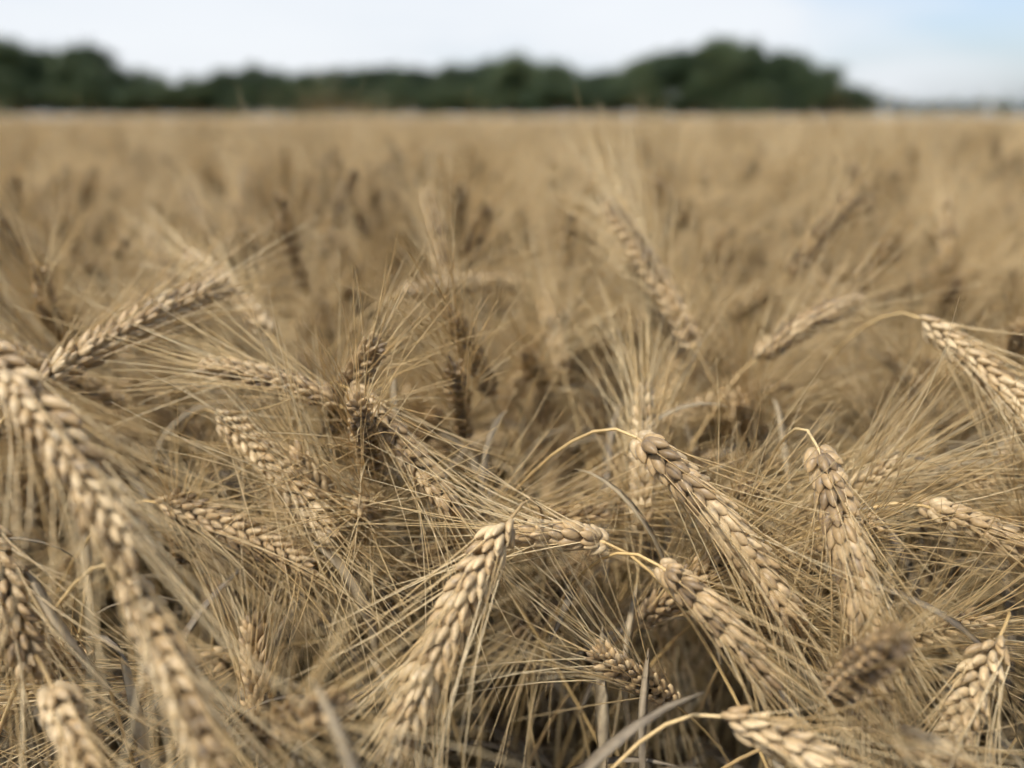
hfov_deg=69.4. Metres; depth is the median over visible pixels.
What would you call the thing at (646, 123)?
wheat patch
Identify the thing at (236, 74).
tree
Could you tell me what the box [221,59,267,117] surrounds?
tree
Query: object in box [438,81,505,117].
tree
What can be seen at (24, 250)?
wheat patch
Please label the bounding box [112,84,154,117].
tree
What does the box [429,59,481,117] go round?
tree
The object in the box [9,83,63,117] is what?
tree
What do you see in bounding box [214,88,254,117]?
tree
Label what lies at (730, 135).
wheat patch
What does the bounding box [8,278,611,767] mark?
wheat ear
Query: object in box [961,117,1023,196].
wheat patch
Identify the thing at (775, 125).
wheat patch
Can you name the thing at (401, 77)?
tree
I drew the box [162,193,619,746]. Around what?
wheat ear
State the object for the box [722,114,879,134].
wheat patch
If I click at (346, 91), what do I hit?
tree
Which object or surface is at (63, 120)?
wheat patch
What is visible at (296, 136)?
wheat patch
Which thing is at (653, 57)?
tree
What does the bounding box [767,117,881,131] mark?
wheat patch
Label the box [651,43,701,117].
tree
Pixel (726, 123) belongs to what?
wheat patch
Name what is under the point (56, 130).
wheat patch
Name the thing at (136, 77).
tree
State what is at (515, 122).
wheat patch
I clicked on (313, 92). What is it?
tree
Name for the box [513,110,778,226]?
wheat patch
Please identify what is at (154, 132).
wheat patch
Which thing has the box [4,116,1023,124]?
crop field
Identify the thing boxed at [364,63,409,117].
tree
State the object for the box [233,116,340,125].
wheat patch
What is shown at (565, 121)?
wheat patch
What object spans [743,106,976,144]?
wheat patch
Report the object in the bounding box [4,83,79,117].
tree
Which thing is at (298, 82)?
tree
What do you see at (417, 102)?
tree
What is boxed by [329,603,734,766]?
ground
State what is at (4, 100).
tree
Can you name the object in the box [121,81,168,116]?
tree
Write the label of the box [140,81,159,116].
tree
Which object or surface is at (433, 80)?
tree
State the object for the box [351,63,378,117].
tree
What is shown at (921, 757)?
wheat ear
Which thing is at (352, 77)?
tree
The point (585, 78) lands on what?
tree
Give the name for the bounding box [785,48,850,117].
tree
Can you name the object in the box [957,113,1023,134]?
wheat patch
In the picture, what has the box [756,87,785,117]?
tree
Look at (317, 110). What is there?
tree
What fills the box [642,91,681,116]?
tree
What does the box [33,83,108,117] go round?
tree
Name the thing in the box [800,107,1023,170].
wheat patch
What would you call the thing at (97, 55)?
tree
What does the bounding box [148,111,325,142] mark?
wheat patch
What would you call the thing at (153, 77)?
tree
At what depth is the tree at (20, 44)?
193.08 m
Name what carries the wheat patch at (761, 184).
on the ground
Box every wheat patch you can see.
[0,78,572,766]
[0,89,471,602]
[0,98,197,676]
[0,102,182,203]
[0,108,129,170]
[0,108,315,606]
[0,109,151,221]
[0,110,227,165]
[0,112,78,249]
[0,115,112,126]
[2,114,189,152]
[2,116,104,127]
[7,98,406,172]
[9,111,224,142]
[11,100,318,496]
[22,115,172,125]
[48,109,327,196]
[52,113,274,157]
[87,117,240,128]
[130,97,533,430]
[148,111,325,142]
[155,108,407,164]
[157,116,300,132]
[171,114,407,134]
[222,102,505,268]
[228,84,870,581]
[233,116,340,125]
[251,116,352,124]
[301,100,720,186]
[345,96,657,461]
[350,115,462,125]
[381,112,600,144]
[383,107,629,164]
[384,106,625,200]
[402,111,616,161]
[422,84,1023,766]
[430,110,602,145]
[463,117,561,124]
[509,82,1023,696]
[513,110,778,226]
[542,101,922,330]
[556,111,814,174]
[572,111,746,135]
[573,114,697,126]
[581,115,721,130]
[586,105,987,190]
[613,114,788,133]
[616,110,816,139]
[629,104,885,170]
[684,116,808,133]
[691,105,1006,201]
[697,94,1023,337]
[703,88,1023,563]
[707,112,887,140]
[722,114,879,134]
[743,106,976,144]
[752,137,1023,733]
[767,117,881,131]
[793,116,937,127]
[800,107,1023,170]
[816,110,997,133]
[817,115,1023,137]
[842,106,1023,207]
[861,115,1023,127]
[875,92,1023,297]
[898,109,1023,144]
[910,105,1023,161]
[941,116,1020,135]
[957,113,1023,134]
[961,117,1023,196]
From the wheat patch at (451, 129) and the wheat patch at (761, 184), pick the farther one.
the wheat patch at (451, 129)
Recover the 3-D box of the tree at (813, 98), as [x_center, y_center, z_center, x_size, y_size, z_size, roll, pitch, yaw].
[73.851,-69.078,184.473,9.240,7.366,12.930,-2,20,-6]
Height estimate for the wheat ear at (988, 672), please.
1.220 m
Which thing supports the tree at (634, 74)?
on the ground
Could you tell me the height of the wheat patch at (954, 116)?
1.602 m
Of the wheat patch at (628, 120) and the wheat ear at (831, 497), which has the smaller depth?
the wheat ear at (831, 497)
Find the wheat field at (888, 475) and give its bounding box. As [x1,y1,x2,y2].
[0,95,1023,767]
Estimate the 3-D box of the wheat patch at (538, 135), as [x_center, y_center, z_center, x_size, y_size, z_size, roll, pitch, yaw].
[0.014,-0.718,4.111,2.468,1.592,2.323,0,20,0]
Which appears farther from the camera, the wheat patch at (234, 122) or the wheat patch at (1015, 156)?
the wheat patch at (234, 122)
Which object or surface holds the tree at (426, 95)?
on the ground
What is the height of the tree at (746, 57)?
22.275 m
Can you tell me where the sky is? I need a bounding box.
[0,0,1023,115]
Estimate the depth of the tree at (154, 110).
185.65 m
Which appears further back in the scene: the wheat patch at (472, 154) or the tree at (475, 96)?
the tree at (475, 96)
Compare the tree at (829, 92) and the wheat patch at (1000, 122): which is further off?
the tree at (829, 92)
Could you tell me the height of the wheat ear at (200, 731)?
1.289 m
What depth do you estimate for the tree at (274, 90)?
183.48 m
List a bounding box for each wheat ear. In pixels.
[0,190,341,424]
[0,341,350,767]
[0,525,178,767]
[0,564,333,767]
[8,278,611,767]
[16,403,509,760]
[34,654,302,767]
[44,389,457,767]
[94,177,412,767]
[148,471,327,767]
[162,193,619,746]
[235,382,594,741]
[244,497,547,767]
[328,425,768,767]
[406,428,981,767]
[475,160,660,767]
[500,86,1020,764]
[511,552,959,767]
[550,216,742,767]
[557,174,1005,767]
[568,485,1023,767]
[611,645,1023,767]
[664,312,1023,738]
[691,427,1023,767]
[721,721,1023,767]
[856,611,1019,767]
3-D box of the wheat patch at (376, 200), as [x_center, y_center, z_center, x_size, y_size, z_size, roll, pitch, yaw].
[0.023,0.003,2.111,1.513,1.598,1.569,0,20,0]
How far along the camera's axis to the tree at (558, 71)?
194.25 m
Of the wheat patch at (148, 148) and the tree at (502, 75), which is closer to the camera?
the wheat patch at (148, 148)
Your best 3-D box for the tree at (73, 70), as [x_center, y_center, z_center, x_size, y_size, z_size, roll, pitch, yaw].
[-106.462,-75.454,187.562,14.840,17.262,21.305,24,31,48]
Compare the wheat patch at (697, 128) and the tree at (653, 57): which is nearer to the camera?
the wheat patch at (697, 128)
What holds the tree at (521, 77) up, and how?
on the ground
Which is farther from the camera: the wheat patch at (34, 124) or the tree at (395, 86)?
the tree at (395, 86)
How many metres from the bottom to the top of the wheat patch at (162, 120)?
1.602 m
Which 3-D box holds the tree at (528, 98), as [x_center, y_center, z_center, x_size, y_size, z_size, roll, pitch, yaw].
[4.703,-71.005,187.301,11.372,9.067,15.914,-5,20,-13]
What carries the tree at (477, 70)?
on the ground
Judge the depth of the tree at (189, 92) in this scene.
182.53 m
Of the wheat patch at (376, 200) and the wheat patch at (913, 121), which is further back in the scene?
the wheat patch at (913, 121)
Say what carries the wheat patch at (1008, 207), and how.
on the ground
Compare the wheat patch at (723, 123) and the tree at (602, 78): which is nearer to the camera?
the wheat patch at (723, 123)
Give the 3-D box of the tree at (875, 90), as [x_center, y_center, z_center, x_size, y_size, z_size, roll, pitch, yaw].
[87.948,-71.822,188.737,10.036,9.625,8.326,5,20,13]
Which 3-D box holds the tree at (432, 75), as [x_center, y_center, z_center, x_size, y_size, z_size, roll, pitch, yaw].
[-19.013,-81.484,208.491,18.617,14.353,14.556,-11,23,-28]
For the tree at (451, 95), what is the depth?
182.04 m
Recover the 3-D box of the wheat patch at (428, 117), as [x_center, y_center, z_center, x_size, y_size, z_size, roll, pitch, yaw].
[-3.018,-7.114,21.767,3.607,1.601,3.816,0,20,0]
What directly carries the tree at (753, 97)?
on the ground
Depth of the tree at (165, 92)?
183.28 m
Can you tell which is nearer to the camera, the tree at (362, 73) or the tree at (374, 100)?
the tree at (374, 100)
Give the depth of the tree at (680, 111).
184.91 m
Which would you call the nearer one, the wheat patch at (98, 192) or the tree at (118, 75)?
the wheat patch at (98, 192)
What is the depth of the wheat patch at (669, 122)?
15.78 m
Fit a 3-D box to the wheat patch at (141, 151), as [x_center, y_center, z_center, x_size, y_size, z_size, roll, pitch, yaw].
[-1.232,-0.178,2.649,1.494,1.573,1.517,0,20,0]
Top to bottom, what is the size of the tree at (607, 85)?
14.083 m
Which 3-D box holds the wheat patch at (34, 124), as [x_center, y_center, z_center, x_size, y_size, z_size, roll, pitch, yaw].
[-4.460,-2.268,8.394,2.323,1.592,2.468,0,20,0]
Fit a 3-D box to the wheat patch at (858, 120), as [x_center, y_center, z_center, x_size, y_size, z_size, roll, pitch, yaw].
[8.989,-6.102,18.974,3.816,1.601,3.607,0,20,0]
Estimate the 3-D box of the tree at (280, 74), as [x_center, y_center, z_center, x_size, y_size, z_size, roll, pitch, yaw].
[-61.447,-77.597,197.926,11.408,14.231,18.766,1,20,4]
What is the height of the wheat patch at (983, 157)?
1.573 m
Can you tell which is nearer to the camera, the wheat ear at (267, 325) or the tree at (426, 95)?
the wheat ear at (267, 325)
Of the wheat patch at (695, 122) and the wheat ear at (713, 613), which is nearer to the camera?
the wheat ear at (713, 613)
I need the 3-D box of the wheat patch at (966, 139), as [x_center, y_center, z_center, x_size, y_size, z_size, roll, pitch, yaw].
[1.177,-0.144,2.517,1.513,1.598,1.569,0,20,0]
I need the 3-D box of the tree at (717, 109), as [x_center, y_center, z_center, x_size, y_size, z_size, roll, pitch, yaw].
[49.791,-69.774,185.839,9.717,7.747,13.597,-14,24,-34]
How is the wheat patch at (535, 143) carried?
on the ground
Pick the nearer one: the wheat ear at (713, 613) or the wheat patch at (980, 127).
the wheat ear at (713, 613)
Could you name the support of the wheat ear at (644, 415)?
on the ground
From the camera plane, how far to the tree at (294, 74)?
195.95 m
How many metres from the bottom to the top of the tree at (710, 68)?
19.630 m
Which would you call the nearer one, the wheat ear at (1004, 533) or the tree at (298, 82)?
the wheat ear at (1004, 533)
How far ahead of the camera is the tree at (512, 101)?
185.13 m
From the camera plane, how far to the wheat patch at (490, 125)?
10.47 m
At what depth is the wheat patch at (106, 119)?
22.28 m
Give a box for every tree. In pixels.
[0,35,42,116]
[0,38,38,116]
[0,81,26,117]
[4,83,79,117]
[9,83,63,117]
[25,42,66,116]
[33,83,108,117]
[39,50,132,117]
[43,37,126,117]
[64,83,115,117]
[98,88,129,117]
[99,61,132,117]
[102,66,150,117]
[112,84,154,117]
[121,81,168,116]
[129,70,169,83]
[133,93,175,117]
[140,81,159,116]
[145,80,189,117]
[169,104,188,117]
[172,80,218,117]
[178,69,233,117]
[195,104,217,117]
[196,86,239,117]
[210,65,263,115]
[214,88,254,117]
[219,77,267,117]
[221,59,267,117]
[228,67,292,115]
[236,78,299,117]
[260,68,294,117]
[273,93,314,117]
[286,69,319,117]
[287,80,353,117]
[288,70,328,116]
[293,65,371,117]
[293,67,349,117]
[297,102,334,117]
[312,82,371,116]
[323,65,360,116]
[350,90,397,117]
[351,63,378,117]
[354,74,383,117]
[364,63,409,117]
[364,79,414,117]
[374,61,432,117]
[386,68,417,117]
[394,93,434,116]
[404,81,462,117]
[419,68,446,116]
[425,68,442,116]
[427,85,477,117]
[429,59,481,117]
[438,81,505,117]
[466,60,492,117]
[472,47,554,116]
[472,53,510,115]
[476,89,519,116]
[484,89,531,117]
[506,55,560,117]
[514,85,551,117]
[529,81,587,116]
[533,57,569,117]
[541,80,599,117]
[545,58,591,117]
[553,71,597,117]
[571,68,613,117]
[576,82,633,117]
[593,81,658,117]
[597,65,629,117]
[597,68,611,117]
[605,56,658,116]
[614,56,674,113]
[615,83,672,116]
[636,47,671,117]
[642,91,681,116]
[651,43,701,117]
[666,93,700,117]
[667,44,733,117]
[672,86,716,117]
[681,36,745,117]
[695,32,763,117]
[699,90,735,116]
[706,85,750,117]
[727,83,775,117]
[735,36,793,117]
[745,47,812,116]
[752,80,810,117]
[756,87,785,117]
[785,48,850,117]
[791,92,824,117]
[799,61,838,115]
[804,78,857,117]
[828,85,869,117]
[836,82,879,117]
[837,93,893,117]
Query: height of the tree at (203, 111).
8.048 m
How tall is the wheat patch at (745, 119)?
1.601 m
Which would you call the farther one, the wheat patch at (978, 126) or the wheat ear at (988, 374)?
the wheat patch at (978, 126)
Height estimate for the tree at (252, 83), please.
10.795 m
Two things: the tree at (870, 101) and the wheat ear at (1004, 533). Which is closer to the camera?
the wheat ear at (1004, 533)
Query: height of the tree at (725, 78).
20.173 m
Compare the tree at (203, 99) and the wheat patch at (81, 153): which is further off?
the tree at (203, 99)
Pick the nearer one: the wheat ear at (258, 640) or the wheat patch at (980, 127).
the wheat ear at (258, 640)
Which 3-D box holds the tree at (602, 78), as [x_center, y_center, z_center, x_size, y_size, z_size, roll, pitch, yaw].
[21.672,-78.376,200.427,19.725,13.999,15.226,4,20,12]
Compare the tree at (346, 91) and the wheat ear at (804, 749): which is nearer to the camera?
the wheat ear at (804, 749)
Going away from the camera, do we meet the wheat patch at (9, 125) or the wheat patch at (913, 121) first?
the wheat patch at (9, 125)
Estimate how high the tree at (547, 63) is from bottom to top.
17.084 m
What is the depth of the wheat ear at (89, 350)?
0.62 m
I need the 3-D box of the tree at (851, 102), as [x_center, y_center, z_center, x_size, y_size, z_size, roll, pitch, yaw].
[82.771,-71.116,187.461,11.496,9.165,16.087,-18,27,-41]
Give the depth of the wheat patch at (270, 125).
10.42 m
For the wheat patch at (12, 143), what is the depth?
2.43 m
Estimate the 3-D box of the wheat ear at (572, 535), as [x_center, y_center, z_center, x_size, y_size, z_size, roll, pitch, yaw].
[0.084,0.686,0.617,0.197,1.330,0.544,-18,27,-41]
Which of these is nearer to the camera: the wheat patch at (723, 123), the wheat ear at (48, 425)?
the wheat ear at (48, 425)
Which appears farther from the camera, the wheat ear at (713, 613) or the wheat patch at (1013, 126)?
the wheat patch at (1013, 126)
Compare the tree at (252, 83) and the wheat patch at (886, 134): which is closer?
the wheat patch at (886, 134)
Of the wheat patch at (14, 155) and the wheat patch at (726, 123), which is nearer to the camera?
the wheat patch at (14, 155)
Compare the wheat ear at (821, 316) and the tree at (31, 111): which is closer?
the wheat ear at (821, 316)
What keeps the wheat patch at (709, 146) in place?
on the ground
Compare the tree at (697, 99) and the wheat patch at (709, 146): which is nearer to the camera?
the wheat patch at (709, 146)
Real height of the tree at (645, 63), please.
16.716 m
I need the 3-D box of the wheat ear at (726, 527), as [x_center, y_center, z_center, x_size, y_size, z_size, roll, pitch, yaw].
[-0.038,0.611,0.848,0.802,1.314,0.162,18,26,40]
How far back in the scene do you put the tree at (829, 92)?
181.38 m
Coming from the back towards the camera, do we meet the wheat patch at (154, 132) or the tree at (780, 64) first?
the tree at (780, 64)
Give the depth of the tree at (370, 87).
200.57 m
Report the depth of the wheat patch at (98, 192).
1.80 m
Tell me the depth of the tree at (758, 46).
191.73 m
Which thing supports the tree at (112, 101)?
on the ground
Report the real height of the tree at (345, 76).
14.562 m
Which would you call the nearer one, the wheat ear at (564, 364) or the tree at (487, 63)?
the wheat ear at (564, 364)
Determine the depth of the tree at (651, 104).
182.84 m
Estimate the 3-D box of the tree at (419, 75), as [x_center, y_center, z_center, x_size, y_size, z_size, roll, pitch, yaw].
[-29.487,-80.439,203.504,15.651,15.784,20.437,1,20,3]
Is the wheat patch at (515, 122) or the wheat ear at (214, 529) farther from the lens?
the wheat patch at (515, 122)
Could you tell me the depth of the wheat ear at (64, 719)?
0.38 m
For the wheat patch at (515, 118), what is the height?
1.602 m
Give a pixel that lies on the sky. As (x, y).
(942, 52)
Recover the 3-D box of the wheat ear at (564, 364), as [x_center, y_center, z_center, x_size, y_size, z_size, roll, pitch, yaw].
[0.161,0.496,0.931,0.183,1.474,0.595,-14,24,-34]
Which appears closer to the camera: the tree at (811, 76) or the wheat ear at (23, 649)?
the wheat ear at (23, 649)
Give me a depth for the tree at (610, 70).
204.32 m
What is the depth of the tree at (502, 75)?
189.47 m
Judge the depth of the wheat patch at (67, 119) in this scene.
24.70 m
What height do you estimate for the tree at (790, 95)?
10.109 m
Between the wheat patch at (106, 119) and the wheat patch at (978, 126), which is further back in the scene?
the wheat patch at (106, 119)
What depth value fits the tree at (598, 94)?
182.32 m
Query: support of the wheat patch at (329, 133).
on the ground
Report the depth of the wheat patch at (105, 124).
10.91 m
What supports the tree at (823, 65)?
on the ground
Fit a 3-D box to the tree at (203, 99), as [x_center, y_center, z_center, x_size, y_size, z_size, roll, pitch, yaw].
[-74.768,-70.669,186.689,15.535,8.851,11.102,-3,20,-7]
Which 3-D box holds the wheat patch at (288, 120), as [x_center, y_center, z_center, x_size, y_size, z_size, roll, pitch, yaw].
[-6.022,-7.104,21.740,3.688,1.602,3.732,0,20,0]
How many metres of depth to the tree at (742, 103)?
183.61 m
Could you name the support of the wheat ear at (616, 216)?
on the ground
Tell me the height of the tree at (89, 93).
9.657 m
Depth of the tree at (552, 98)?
185.32 m
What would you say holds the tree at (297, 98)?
on the ground
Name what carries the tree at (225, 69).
on the ground
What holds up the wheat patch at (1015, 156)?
on the ground
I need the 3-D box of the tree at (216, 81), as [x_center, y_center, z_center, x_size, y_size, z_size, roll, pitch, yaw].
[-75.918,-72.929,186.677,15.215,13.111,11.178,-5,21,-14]
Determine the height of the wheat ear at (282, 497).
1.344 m
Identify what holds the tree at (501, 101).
on the ground
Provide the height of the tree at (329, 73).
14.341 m
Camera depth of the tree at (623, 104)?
182.82 m
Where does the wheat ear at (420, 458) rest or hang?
on the ground
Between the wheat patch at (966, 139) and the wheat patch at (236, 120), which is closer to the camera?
the wheat patch at (966, 139)
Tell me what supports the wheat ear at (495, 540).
on the ground
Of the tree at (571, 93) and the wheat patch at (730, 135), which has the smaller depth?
the wheat patch at (730, 135)
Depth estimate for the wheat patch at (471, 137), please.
2.88 m
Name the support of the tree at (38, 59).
on the ground
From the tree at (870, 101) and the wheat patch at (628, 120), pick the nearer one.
the wheat patch at (628, 120)
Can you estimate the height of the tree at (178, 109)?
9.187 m
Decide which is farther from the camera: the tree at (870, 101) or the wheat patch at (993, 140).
the tree at (870, 101)
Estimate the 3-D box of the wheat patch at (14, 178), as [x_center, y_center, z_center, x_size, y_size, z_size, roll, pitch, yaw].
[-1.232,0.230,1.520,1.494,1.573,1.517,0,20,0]
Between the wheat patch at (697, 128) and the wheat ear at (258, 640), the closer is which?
the wheat ear at (258, 640)

